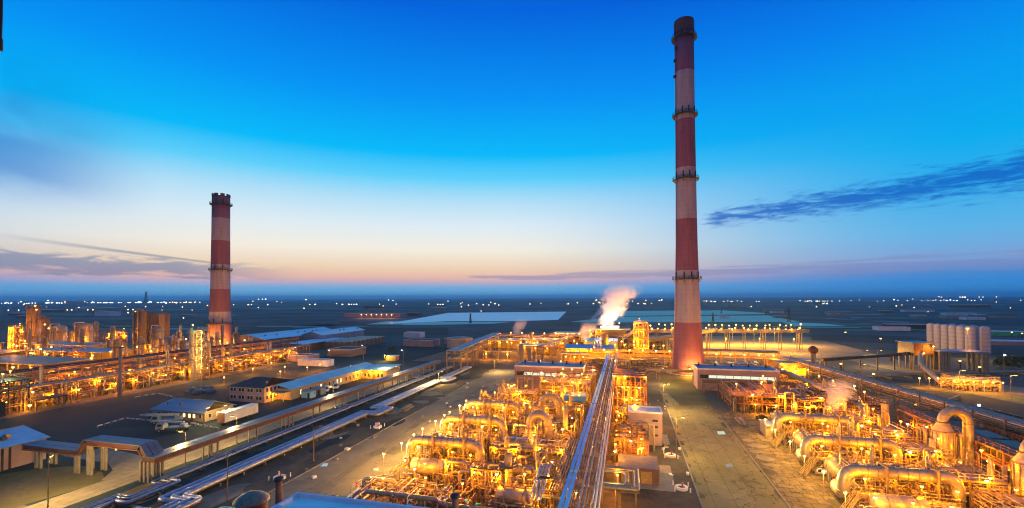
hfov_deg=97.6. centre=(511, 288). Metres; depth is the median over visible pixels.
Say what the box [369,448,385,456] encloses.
asphalt patch
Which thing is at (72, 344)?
open shed
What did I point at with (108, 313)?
building
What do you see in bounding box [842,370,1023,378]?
pipe track
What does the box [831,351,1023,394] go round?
gravel track
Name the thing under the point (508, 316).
evaporation pond
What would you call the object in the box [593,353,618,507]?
cable tray
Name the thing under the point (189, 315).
building
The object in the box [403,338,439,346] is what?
outbuilding
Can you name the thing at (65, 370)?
pipework
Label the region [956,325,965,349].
silo
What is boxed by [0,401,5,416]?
switch house
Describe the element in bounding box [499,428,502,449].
pipe hoop
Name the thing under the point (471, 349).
pipe rack
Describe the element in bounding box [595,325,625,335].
hopper hall
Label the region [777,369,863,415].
slanted duct
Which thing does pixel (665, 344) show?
steel platform
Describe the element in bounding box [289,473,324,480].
concrete patch
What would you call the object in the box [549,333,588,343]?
steel platform
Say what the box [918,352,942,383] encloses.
conveyor gallery
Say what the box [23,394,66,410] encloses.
open shed
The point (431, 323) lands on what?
evaporation pond
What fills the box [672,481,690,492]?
well ring
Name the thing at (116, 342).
column vessel
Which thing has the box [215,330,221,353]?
column vessel
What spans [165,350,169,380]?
column vessel
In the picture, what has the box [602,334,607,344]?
column vessel
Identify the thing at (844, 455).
steel platform
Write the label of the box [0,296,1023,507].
ground
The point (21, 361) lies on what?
open shed
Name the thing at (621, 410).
steel platform
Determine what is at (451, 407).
asphalt patch
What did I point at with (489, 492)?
pipework
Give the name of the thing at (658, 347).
pipework
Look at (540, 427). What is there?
pipe hoop
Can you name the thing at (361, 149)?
sky
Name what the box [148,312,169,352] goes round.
clad tower
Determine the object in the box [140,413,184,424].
crane lorry
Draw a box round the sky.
[0,0,1023,299]
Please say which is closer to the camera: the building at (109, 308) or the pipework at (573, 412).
the pipework at (573, 412)
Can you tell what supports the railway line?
on the ground at (576, 309)
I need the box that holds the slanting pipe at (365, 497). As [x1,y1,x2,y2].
[362,482,382,499]
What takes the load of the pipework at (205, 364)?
on the refinery paving at (320, 352)
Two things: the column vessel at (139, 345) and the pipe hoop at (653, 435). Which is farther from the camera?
the column vessel at (139, 345)
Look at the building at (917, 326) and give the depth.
527.44 m
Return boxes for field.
[803,376,894,396]
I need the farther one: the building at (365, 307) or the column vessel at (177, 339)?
the building at (365, 307)
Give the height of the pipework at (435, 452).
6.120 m
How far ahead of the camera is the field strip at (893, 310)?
1193.71 m
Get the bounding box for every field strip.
[0,314,91,314]
[2,324,103,324]
[11,323,76,323]
[12,300,55,300]
[52,318,100,318]
[99,325,206,326]
[99,328,132,329]
[120,322,206,322]
[121,309,158,309]
[121,312,204,312]
[121,314,242,314]
[124,299,207,299]
[148,328,207,329]
[163,309,197,309]
[165,301,197,301]
[168,307,243,307]
[189,327,287,327]
[231,304,318,304]
[249,308,334,308]
[251,324,355,325]
[257,326,290,326]
[275,315,342,315]
[308,301,356,301]
[319,304,386,304]
[325,300,416,300]
[340,321,357,322]
[348,324,403,325]
[386,308,428,308]
[736,304,821,304]
[768,299,827,299]
[770,326,860,326]
[783,323,875,324]
[799,300,877,300]
[804,320,905,320]
[814,312,876,312]
[833,328,871,328]
[842,314,882,314]
[844,329,872,330]
[851,310,952,310]
[855,313,890,313]
[856,315,937,315]
[870,308,973,308]
[878,300,930,300]
[884,331,926,331]
[891,318,923,318]
[893,312,926,312]
[902,321,998,321]
[921,321,966,322]
[937,312,1004,312]
[964,304,1006,304]
[989,299,1023,299]
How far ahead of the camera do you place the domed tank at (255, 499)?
62.08 m
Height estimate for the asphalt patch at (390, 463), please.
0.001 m
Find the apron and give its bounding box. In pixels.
[718,412,849,507]
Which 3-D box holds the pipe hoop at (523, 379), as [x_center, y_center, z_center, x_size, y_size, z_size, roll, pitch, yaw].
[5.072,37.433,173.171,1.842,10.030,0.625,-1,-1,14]
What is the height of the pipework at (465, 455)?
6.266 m
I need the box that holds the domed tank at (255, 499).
[232,490,270,507]
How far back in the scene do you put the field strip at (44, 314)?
1167.29 m
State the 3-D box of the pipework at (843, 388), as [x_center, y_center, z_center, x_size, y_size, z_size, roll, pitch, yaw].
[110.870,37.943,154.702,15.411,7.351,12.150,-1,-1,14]
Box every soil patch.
[190,483,251,507]
[243,479,274,491]
[256,450,306,471]
[269,468,297,478]
[285,442,312,455]
[309,434,351,452]
[319,431,348,439]
[332,421,362,434]
[382,418,404,427]
[388,407,400,413]
[413,400,428,403]
[421,391,442,395]
[456,377,470,379]
[471,374,481,378]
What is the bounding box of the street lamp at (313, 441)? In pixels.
[313,425,322,460]
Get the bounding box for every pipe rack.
[0,337,297,395]
[0,344,311,408]
[446,333,501,373]
[557,353,616,507]
[588,348,672,364]
[593,336,601,363]
[638,368,692,380]
[702,379,792,392]
[703,349,779,365]
[780,355,1023,437]
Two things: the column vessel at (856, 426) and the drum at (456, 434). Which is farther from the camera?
the drum at (456, 434)
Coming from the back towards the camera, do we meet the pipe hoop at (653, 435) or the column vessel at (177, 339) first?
the column vessel at (177, 339)
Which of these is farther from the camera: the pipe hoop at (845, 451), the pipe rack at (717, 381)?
the pipe rack at (717, 381)
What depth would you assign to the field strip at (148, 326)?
638.31 m
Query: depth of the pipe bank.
83.72 m
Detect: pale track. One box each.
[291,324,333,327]
[339,326,367,327]
[826,318,908,322]
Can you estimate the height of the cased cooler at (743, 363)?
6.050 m
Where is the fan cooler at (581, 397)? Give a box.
[564,392,586,401]
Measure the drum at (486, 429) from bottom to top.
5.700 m
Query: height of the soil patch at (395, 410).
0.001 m
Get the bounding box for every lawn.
[0,466,103,507]
[674,387,710,405]
[869,377,1023,416]
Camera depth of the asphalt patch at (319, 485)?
91.89 m
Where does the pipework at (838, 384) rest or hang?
on the unit paving at (893, 415)
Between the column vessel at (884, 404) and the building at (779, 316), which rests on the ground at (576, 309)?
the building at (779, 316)
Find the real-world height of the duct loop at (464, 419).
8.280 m
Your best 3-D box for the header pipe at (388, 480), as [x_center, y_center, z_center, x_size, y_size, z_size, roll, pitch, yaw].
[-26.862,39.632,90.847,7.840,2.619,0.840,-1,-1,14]
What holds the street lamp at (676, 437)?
on the verge at (647, 498)
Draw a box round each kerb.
[191,371,428,460]
[267,405,427,492]
[661,391,703,507]
[718,415,790,507]
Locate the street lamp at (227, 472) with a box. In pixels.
[226,450,236,500]
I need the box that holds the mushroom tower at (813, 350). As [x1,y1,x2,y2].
[808,346,817,375]
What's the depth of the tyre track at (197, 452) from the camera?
112.91 m
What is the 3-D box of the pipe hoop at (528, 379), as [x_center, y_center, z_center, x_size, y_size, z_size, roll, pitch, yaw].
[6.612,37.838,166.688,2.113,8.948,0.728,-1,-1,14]
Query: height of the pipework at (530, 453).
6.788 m
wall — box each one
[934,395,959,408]
[981,407,1023,441]
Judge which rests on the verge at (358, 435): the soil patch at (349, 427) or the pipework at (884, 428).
the soil patch at (349, 427)
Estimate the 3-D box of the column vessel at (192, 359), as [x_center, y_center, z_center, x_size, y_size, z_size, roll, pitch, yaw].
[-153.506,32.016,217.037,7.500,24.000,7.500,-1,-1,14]
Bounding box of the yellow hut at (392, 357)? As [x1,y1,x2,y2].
[385,355,398,360]
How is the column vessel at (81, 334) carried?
on the refinery paving at (320, 352)
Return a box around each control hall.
[514,360,585,390]
[693,362,779,390]
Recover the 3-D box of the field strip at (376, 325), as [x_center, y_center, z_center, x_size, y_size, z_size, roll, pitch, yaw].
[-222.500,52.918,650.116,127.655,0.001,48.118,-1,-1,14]
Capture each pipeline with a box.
[82,366,452,507]
[133,366,471,507]
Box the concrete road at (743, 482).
[661,390,788,507]
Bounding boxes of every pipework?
[0,392,27,412]
[1,373,38,385]
[9,336,21,349]
[9,374,67,394]
[10,383,65,406]
[11,328,21,348]
[48,367,87,377]
[51,380,98,400]
[79,373,122,395]
[85,367,117,381]
[107,370,152,388]
[122,360,161,373]
[129,366,172,385]
[156,363,188,380]
[177,360,211,376]
[204,359,231,373]
[211,354,247,371]
[233,353,264,367]
[247,350,276,364]
[260,349,287,361]
[274,347,294,359]
[350,475,404,501]
[389,477,442,506]
[399,467,436,482]
[419,445,446,458]
[431,481,481,507]
[433,463,477,489]
[447,446,485,463]
[450,423,474,431]
[466,454,515,501]
[472,407,494,414]
[479,415,509,436]
[479,482,552,507]
[491,433,527,467]
[498,390,537,409]
[501,416,519,434]
[502,334,526,342]
[507,455,559,507]
[513,417,542,437]
[524,435,570,475]
[530,400,554,419]
[540,375,590,407]
[542,414,578,448]
[551,333,566,337]
[554,402,585,427]
[559,371,593,388]
[569,334,588,343]
[585,356,629,367]
[613,434,645,460]
[615,371,644,418]
[615,398,643,418]
[616,387,643,420]
[616,423,645,454]
[618,398,645,426]
[623,337,633,352]
[630,357,671,368]
[634,324,647,356]
[635,330,646,356]
[649,340,672,353]
[705,360,728,364]
[720,380,759,413]
[735,360,785,381]
[748,381,792,413]
[780,385,829,414]
[782,422,804,441]
[786,436,795,449]
[797,381,848,395]
[806,385,860,411]
[809,445,845,466]
[814,423,846,435]
[816,467,834,481]
[821,392,880,421]
[834,410,877,432]
[843,465,894,503]
[848,447,889,457]
[857,497,877,507]
[859,423,907,439]
[865,477,913,494]
[880,437,947,465]
[889,467,949,501]
[918,495,982,507]
[935,460,1010,505]
[940,377,1001,391]
[971,488,1023,507]
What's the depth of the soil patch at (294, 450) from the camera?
115.64 m
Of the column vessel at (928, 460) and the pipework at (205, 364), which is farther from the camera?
the pipework at (205, 364)
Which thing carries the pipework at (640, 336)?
on the ground at (576, 309)
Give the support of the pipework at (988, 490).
on the unit paving at (893, 415)
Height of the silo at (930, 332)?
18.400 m
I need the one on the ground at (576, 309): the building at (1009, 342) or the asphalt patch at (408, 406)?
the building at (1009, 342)
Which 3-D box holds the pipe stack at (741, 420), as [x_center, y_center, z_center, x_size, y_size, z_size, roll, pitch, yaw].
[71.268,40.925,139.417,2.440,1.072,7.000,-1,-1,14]
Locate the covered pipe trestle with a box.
[22,360,441,482]
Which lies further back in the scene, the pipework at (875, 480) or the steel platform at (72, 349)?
the steel platform at (72, 349)
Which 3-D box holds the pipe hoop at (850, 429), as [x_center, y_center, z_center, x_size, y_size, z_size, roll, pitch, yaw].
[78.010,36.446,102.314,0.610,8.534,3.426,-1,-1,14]
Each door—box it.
[621,472,628,481]
[641,471,651,484]
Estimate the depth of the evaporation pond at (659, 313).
1058.71 m
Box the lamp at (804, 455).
[803,454,805,479]
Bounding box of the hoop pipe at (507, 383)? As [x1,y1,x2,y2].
[498,383,519,397]
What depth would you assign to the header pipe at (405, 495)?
82.50 m
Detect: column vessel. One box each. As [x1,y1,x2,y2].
[25,306,30,347]
[27,328,34,355]
[29,304,42,348]
[34,328,43,355]
[38,316,52,340]
[39,367,42,383]
[40,336,49,355]
[49,323,69,340]
[51,326,57,340]
[65,331,74,341]
[72,322,95,341]
[77,327,87,346]
[93,321,100,341]
[97,367,102,388]
[104,340,111,347]
[108,326,117,339]
[110,337,123,366]
[122,344,129,368]
[131,310,136,353]
[134,357,144,375]
[135,308,149,353]
[135,337,143,354]
[140,336,147,354]
[149,325,165,353]
[156,338,164,351]
[160,359,169,380]
[163,336,171,350]
[164,342,169,356]
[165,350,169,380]
[171,338,179,355]
[172,334,177,355]
[176,331,183,340]
[178,338,187,357]
[179,360,188,379]
[186,330,204,379]
[210,336,214,349]
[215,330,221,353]
[221,325,225,344]
[221,345,224,356]
[226,344,235,359]
[232,332,239,346]
[460,409,472,414]
[478,426,483,447]
[480,389,484,408]
[484,390,491,399]
[487,429,492,460]
[498,453,517,485]
[500,433,514,454]
[502,401,506,416]
[503,387,515,401]
[519,344,523,360]
[520,404,530,426]
[528,349,530,360]
[530,332,532,342]
[533,436,536,460]
[560,384,563,396]
[563,406,567,439]
[569,392,573,423]
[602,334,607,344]
[618,336,622,352]
[620,432,627,453]
[785,411,800,438]
[794,400,797,412]
[822,378,826,387]
[823,404,828,414]
[833,391,843,406]
[836,422,846,435]
[843,401,846,412]
[847,419,852,436]
[854,421,859,436]
[863,402,869,424]
[869,444,875,464]
[875,397,894,425]
[877,414,880,425]
[925,451,932,469]
[929,438,935,461]
[956,432,963,464]
[987,458,994,488]
[1001,466,1007,493]
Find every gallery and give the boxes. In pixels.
[537,329,588,360]
[623,329,636,352]
[649,328,716,353]
[820,352,911,370]
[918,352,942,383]
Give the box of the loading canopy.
[930,349,989,371]
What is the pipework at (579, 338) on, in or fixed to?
on the ground at (576, 309)
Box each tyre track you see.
[55,382,390,502]
[65,382,393,503]
[312,387,481,492]
[316,387,484,493]
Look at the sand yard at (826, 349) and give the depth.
349.33 m
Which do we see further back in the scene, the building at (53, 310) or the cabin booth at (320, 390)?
the building at (53, 310)
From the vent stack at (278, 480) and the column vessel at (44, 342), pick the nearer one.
the vent stack at (278, 480)
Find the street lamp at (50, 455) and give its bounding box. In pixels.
[47,454,53,506]
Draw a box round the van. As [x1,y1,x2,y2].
[333,382,338,389]
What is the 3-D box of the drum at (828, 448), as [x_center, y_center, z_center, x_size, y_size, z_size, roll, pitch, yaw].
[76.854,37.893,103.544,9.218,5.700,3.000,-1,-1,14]
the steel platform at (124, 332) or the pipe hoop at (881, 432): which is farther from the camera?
the steel platform at (124, 332)
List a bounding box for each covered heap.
[185,387,196,391]
[193,388,204,393]
[205,388,217,392]
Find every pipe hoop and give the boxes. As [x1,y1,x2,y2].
[16,387,27,411]
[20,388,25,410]
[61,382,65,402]
[123,374,130,389]
[458,425,463,437]
[464,428,473,439]
[498,407,506,417]
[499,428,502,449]
[517,376,525,388]
[523,372,526,388]
[527,378,532,389]
[532,372,540,387]
[535,419,541,437]
[536,450,547,475]
[536,456,539,490]
[558,440,560,474]
[574,421,575,445]
[575,406,581,435]
[582,384,587,402]
[618,425,632,452]
[635,421,649,443]
[645,424,654,450]
[773,387,777,409]
[784,391,794,411]
[800,386,805,409]
[839,450,857,463]
[849,428,857,452]
[861,462,872,492]
[865,451,875,465]
[870,427,882,462]
[882,411,889,425]
[890,464,902,494]
[916,423,930,439]
[916,460,936,492]
[917,427,925,442]
[920,427,927,443]
[922,423,934,442]
[922,447,937,466]
[936,467,958,500]
[955,459,973,467]
[966,451,979,468]
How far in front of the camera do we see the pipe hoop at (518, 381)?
166.21 m
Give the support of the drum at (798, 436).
on the unit paving at (893, 415)
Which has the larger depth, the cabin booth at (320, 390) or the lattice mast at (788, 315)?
the lattice mast at (788, 315)
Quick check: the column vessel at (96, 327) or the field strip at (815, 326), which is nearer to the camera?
the column vessel at (96, 327)
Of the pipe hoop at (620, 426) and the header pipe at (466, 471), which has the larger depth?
the pipe hoop at (620, 426)
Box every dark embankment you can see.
[0,322,207,328]
[256,328,447,334]
[812,333,1023,355]
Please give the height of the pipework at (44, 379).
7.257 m
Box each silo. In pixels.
[926,323,933,341]
[933,324,942,348]
[941,324,948,348]
[948,325,956,348]
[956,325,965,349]
[965,326,976,353]
[970,325,979,350]
[979,326,991,353]
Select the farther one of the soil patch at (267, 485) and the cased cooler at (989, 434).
the cased cooler at (989, 434)
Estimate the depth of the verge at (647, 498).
96.17 m
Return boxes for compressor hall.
[565,344,613,357]
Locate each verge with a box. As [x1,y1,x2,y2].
[92,362,503,507]
[621,376,701,507]
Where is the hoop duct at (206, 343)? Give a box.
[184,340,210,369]
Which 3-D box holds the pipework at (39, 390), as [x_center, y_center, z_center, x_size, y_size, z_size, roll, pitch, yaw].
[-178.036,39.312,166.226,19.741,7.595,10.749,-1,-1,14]
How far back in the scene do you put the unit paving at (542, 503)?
92.11 m
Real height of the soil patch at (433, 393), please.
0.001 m
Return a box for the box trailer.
[217,403,257,423]
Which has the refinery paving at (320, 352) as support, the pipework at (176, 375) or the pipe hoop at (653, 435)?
the pipework at (176, 375)
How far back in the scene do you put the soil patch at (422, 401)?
168.58 m
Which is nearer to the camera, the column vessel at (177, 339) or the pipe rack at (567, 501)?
the pipe rack at (567, 501)
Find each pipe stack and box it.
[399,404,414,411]
[734,415,747,424]
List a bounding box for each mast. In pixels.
[117,347,123,396]
[787,308,790,321]
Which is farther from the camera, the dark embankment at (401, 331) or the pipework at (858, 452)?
the dark embankment at (401, 331)
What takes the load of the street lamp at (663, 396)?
on the verge at (647, 498)
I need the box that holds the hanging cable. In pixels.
[0,0,2,50]
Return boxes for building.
[7,313,25,314]
[41,309,65,311]
[62,301,89,303]
[76,307,96,308]
[93,307,122,309]
[94,311,120,315]
[180,314,199,316]
[227,376,293,402]
[271,492,427,507]
[282,337,343,350]
[343,313,403,317]
[363,306,383,308]
[367,308,385,310]
[407,312,421,315]
[435,310,450,311]
[717,315,729,317]
[725,305,740,306]
[763,309,784,311]
[772,316,786,317]
[824,311,854,313]
[826,313,840,315]
[872,326,910,330]
[877,311,892,312]
[882,324,926,328]
[899,305,930,306]
[900,309,934,311]
[909,315,926,316]
[938,315,965,317]
[940,313,976,315]
[948,305,990,307]
[959,317,985,319]
[968,314,987,316]
[988,315,1016,317]
[991,330,1023,335]
[991,339,1023,345]
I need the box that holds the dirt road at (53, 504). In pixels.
[24,369,432,507]
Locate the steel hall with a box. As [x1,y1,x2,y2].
[323,336,383,348]
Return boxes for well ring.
[268,471,290,480]
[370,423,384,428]
[663,450,677,458]
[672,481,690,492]
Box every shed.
[0,349,29,355]
[0,355,96,371]
[0,425,49,470]
[18,341,105,356]
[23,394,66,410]
[26,346,135,364]
[146,344,214,353]
[455,349,518,359]
[472,337,522,350]
[518,343,556,355]
[521,337,567,349]
[553,331,579,337]
[560,351,588,362]
[583,337,617,352]
[618,453,659,484]
[765,358,820,369]
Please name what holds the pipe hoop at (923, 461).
on the unit paving at (893, 415)
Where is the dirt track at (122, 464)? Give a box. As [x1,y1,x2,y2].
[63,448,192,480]
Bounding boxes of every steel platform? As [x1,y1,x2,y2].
[0,374,29,413]
[8,325,24,349]
[11,331,27,351]
[14,375,73,390]
[43,372,102,393]
[44,367,122,375]
[61,345,84,357]
[96,330,110,342]
[96,362,157,368]
[108,330,127,346]
[149,359,188,374]
[158,342,178,355]
[195,327,209,380]
[409,451,429,471]
[424,430,485,463]
[446,456,474,478]
[454,411,506,434]
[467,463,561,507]
[475,398,521,416]
[489,430,570,478]
[497,385,538,403]
[502,333,552,342]
[511,422,576,443]
[517,360,598,380]
[527,396,585,423]
[540,373,592,404]
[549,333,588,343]
[554,370,594,393]
[583,355,671,368]
[586,368,597,388]
[589,326,630,337]
[613,365,646,421]
[614,426,648,462]
[615,419,642,454]
[618,402,637,425]
[623,337,672,353]
[633,320,648,356]
[706,363,787,384]
[718,379,826,413]
[777,410,836,439]
[783,426,802,444]
[793,379,880,419]
[803,429,879,460]
[812,451,835,473]
[832,408,883,432]
[837,455,936,507]
[853,484,885,507]
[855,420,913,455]
[859,456,897,463]
[883,435,954,466]
[897,404,1023,475]
[911,492,962,507]
[920,456,1010,507]
[940,373,1000,391]
[971,484,1023,507]
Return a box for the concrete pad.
[613,461,676,491]
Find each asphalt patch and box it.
[300,479,338,494]
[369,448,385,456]
[371,470,391,477]
[379,461,398,466]
[385,441,407,454]
[404,429,422,439]
[410,419,426,427]
[428,413,443,418]
[446,399,460,406]
[447,405,458,409]
[483,379,495,383]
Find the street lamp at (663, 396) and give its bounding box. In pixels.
[663,383,669,411]
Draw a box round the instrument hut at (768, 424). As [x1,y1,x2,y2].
[758,419,790,437]
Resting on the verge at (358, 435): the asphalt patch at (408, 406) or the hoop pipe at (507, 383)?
the asphalt patch at (408, 406)
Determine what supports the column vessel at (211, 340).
on the refinery paving at (320, 352)
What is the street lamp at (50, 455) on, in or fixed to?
on the yard at (168, 438)
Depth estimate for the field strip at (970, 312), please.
1025.43 m
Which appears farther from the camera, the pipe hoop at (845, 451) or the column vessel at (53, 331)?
the column vessel at (53, 331)
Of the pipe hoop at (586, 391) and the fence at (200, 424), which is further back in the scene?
the pipe hoop at (586, 391)
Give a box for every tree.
[756,414,767,419]
[992,356,1020,367]
[1009,355,1023,363]
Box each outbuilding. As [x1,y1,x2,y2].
[288,353,318,361]
[297,358,333,366]
[327,346,365,356]
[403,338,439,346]
[404,331,424,337]
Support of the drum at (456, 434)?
on the unit paving at (542, 503)
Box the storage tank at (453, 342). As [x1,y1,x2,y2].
[447,336,472,347]
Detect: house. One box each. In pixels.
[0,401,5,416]
[148,398,235,421]
[898,341,935,369]
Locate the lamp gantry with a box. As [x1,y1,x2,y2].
[649,329,808,349]
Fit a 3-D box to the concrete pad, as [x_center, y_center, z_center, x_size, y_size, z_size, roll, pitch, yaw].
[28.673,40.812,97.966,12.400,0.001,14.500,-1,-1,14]
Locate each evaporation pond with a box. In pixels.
[372,321,504,324]
[385,312,564,323]
[572,315,797,321]
[618,310,764,315]
[783,322,859,327]
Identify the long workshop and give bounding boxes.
[267,362,400,401]
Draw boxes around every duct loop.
[405,432,484,467]
[439,412,506,436]
[463,397,522,423]
[770,411,853,436]
[796,432,903,465]
[830,461,966,507]
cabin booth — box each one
[301,389,315,397]
[312,386,325,394]
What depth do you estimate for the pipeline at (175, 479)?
107.59 m
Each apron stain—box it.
[746,421,758,424]
[749,443,767,447]
[749,450,765,452]
[755,455,774,460]
[760,469,777,474]
[763,464,780,466]
[826,498,849,507]
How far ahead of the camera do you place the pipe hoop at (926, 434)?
102.17 m
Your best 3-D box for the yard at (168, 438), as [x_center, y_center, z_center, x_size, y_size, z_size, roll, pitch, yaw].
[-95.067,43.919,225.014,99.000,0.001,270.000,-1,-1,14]
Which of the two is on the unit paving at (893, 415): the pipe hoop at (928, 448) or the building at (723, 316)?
the pipe hoop at (928, 448)
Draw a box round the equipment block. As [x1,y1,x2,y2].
[628,405,669,445]
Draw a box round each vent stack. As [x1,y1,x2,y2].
[274,476,283,504]
[450,492,459,507]
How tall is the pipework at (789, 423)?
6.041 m
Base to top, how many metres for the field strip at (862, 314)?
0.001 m
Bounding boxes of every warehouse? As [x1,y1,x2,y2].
[238,327,328,348]
[302,326,363,340]
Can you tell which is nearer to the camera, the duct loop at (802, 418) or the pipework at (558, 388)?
the duct loop at (802, 418)
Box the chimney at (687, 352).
[666,16,704,376]
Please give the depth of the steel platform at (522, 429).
119.02 m
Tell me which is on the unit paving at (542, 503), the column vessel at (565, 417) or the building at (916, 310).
the column vessel at (565, 417)
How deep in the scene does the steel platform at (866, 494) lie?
80.81 m
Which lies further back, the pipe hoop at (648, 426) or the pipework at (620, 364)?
the pipework at (620, 364)
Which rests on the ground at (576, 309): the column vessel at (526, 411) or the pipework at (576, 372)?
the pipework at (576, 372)
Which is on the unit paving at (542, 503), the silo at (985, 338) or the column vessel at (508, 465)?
the column vessel at (508, 465)
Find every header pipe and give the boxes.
[363,476,396,490]
[365,489,491,507]
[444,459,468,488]
[458,469,483,496]
[482,454,544,476]
[533,495,563,507]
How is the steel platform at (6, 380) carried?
on the refinery paving at (320, 352)
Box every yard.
[0,346,457,507]
[268,369,514,507]
[649,335,862,358]
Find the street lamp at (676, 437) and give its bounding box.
[676,416,684,459]
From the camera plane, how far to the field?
197.55 m
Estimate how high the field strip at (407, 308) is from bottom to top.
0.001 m
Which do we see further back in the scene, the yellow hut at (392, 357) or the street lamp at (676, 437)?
the yellow hut at (392, 357)
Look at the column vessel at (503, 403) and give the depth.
125.31 m
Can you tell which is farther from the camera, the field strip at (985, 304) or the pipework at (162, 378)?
the field strip at (985, 304)
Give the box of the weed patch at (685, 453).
[680,448,687,457]
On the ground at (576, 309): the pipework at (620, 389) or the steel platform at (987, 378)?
the steel platform at (987, 378)
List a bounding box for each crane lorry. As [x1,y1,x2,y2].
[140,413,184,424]
[152,420,190,432]
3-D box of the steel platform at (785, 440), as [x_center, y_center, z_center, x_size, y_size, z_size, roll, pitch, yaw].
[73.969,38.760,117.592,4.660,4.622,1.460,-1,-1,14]
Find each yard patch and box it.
[34,424,83,434]
[73,415,129,428]
[162,395,206,402]
[200,378,221,381]
[270,367,288,369]
[274,370,299,374]
[296,373,314,377]
[310,371,327,372]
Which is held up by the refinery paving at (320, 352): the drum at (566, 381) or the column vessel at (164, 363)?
the column vessel at (164, 363)
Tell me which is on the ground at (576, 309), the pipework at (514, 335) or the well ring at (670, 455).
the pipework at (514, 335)
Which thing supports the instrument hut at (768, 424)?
on the ground at (576, 309)
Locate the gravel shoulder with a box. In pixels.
[892,383,1023,403]
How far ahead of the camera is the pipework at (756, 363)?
219.19 m
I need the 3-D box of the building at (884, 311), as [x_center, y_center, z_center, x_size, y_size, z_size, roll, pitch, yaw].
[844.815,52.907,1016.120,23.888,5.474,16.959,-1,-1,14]
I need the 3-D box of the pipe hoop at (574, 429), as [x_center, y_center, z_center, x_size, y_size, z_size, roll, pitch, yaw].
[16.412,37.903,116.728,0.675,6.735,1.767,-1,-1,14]
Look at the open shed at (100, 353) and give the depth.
267.66 m
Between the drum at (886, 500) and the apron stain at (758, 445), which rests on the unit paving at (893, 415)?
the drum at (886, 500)
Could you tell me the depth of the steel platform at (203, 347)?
215.39 m
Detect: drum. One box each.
[33,399,47,407]
[98,386,110,394]
[410,454,448,482]
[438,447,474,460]
[446,429,476,437]
[448,470,464,486]
[467,424,498,431]
[473,412,495,416]
[480,476,489,497]
[488,408,513,414]
[488,490,498,507]
[495,483,533,507]
[512,460,535,486]
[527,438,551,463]
[537,418,562,438]
[556,377,576,385]
[769,408,784,420]
[792,428,827,443]
[793,427,819,449]
[796,423,830,430]
[821,446,865,455]
[824,452,860,490]
[846,455,869,463]
[868,428,896,439]
[868,489,930,507]
[902,445,922,458]
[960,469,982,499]
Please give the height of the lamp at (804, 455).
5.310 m
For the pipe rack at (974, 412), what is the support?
on the unit paving at (893, 415)
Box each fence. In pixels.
[97,417,149,427]
[134,393,172,398]
[190,422,219,429]
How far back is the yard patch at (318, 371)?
238.73 m
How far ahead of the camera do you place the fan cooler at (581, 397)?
140.57 m
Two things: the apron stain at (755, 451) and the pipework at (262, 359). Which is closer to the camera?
the apron stain at (755, 451)
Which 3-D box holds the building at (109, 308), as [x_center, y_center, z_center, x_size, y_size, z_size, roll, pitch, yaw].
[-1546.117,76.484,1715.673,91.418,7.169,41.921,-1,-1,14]
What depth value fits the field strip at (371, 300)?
7374.05 m
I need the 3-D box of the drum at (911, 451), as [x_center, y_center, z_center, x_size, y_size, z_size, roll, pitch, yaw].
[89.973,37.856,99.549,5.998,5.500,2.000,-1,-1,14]
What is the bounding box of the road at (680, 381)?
[658,375,694,402]
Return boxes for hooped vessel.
[521,410,551,453]
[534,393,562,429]
[930,407,974,466]
[1010,440,1023,498]
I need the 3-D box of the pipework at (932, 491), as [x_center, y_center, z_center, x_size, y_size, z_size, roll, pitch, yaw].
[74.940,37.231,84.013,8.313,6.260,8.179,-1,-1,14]
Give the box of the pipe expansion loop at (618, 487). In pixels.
[602,465,639,507]
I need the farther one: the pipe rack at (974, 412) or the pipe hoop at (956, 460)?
the pipe rack at (974, 412)
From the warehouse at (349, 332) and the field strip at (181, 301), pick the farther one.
the field strip at (181, 301)
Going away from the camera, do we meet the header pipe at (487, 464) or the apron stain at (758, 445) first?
the header pipe at (487, 464)
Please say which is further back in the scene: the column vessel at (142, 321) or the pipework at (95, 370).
the column vessel at (142, 321)
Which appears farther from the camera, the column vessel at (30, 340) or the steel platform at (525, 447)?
the column vessel at (30, 340)
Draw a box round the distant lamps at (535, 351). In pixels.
[9,305,1003,399]
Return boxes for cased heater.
[617,377,626,384]
[628,388,637,397]
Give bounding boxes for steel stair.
[390,454,411,475]
[772,427,788,446]
[800,452,818,476]
[840,486,861,507]
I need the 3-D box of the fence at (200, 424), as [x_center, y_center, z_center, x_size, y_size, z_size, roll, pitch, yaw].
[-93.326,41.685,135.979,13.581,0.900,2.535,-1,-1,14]
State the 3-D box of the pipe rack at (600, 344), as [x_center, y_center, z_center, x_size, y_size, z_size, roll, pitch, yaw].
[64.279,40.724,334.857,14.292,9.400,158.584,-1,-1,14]
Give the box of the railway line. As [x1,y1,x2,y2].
[646,372,669,374]
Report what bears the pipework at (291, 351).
on the refinery paving at (320, 352)
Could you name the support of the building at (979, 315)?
on the ground at (576, 309)
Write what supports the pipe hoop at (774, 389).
on the unit paving at (893, 415)
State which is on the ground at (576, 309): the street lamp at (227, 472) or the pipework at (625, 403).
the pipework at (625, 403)
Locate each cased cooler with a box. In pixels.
[726,362,751,364]
[774,360,805,378]
[915,412,957,428]
[933,420,981,429]
[956,429,1008,449]
[980,439,1020,462]
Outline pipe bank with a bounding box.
[529,438,577,506]
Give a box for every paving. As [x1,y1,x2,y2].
[0,343,326,415]
[360,395,589,507]
[413,333,671,368]
[561,372,623,507]
[743,395,1009,507]
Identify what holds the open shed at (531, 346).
on the ground at (576, 309)
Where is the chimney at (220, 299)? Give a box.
[207,193,233,344]

